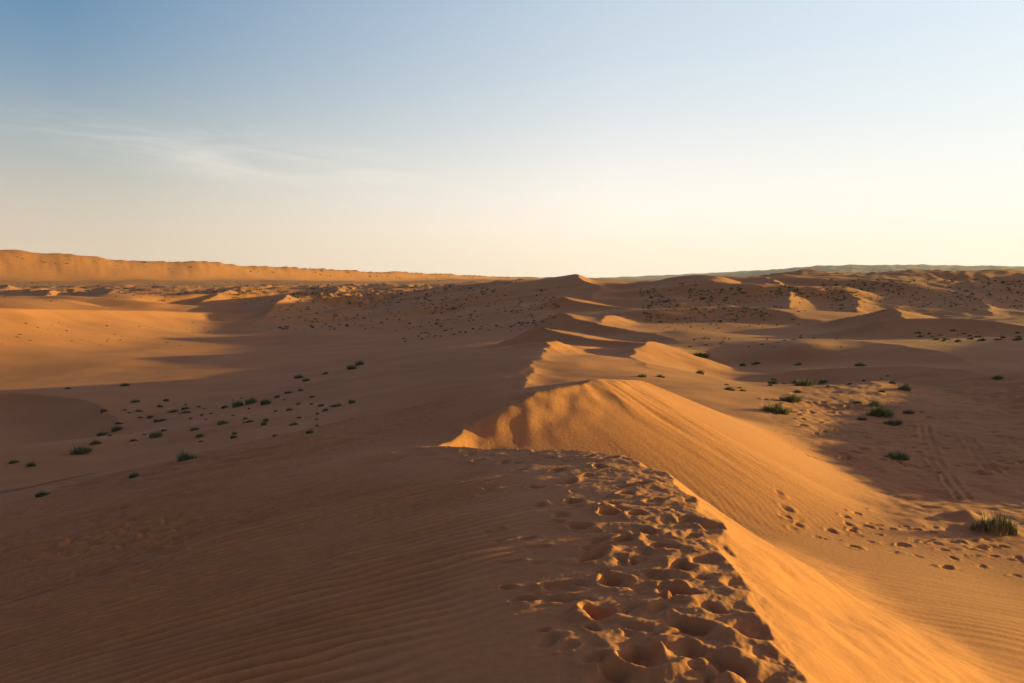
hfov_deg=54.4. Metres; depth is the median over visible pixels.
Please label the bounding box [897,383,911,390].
grass tuft
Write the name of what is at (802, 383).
grass tuft
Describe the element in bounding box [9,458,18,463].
grass tuft
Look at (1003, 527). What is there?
grass tuft
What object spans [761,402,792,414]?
grass tuft
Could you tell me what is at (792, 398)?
grass tuft
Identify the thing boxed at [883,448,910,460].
grass tuft
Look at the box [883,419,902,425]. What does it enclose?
grass tuft
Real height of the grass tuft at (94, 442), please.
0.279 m
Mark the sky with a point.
(489, 138)
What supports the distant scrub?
on the sand ground
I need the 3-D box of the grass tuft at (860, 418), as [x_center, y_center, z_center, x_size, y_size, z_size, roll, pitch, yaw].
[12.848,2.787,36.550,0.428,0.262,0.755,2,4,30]
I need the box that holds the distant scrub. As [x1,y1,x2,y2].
[3,258,1023,329]
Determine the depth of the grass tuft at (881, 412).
37.67 m
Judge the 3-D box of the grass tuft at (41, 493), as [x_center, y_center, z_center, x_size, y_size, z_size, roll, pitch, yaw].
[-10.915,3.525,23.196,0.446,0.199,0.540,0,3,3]
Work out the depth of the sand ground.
19.68 m
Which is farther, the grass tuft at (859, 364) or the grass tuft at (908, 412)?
the grass tuft at (859, 364)
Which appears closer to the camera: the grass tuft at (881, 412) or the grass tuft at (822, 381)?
the grass tuft at (881, 412)
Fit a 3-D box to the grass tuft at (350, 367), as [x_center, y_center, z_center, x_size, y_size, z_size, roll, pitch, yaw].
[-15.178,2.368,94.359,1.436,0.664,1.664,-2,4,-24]
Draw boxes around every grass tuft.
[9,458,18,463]
[25,459,35,466]
[34,490,50,497]
[68,443,93,454]
[88,439,101,444]
[96,431,108,435]
[111,425,122,431]
[129,471,139,478]
[148,430,163,437]
[173,449,197,461]
[217,420,229,424]
[231,400,244,407]
[244,397,258,404]
[260,399,272,404]
[347,364,356,369]
[355,360,364,365]
[691,350,711,357]
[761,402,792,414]
[768,378,779,384]
[778,393,802,402]
[793,377,816,385]
[817,379,827,383]
[854,362,866,365]
[857,415,866,420]
[865,402,895,417]
[867,400,881,406]
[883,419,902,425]
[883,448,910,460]
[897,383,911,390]
[903,409,914,413]
[968,507,1021,536]
[992,374,1003,379]
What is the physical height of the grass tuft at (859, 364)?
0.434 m
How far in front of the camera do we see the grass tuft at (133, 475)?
22.59 m
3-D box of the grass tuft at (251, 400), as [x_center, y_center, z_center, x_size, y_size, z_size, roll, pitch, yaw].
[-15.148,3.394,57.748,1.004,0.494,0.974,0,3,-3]
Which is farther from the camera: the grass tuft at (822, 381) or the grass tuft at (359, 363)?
the grass tuft at (359, 363)
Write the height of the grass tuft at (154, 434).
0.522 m
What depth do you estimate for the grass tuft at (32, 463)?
37.45 m
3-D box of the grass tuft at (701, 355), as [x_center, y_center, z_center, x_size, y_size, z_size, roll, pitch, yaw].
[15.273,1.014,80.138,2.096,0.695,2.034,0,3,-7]
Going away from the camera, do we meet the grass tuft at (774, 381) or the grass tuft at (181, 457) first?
the grass tuft at (181, 457)
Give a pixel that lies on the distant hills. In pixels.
(860, 268)
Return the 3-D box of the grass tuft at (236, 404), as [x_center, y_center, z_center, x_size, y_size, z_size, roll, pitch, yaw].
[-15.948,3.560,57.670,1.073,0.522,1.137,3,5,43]
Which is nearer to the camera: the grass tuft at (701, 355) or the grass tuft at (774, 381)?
the grass tuft at (774, 381)
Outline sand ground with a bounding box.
[0,250,1023,682]
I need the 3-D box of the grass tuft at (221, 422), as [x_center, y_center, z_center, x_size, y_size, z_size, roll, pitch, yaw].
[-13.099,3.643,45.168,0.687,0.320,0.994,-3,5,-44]
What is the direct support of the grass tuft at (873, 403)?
on the sand ground
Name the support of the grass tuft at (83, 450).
on the sand ground
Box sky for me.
[0,0,1023,277]
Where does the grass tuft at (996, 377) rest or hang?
on the sand ground
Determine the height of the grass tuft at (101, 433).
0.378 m
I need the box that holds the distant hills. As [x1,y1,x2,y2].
[492,264,1023,279]

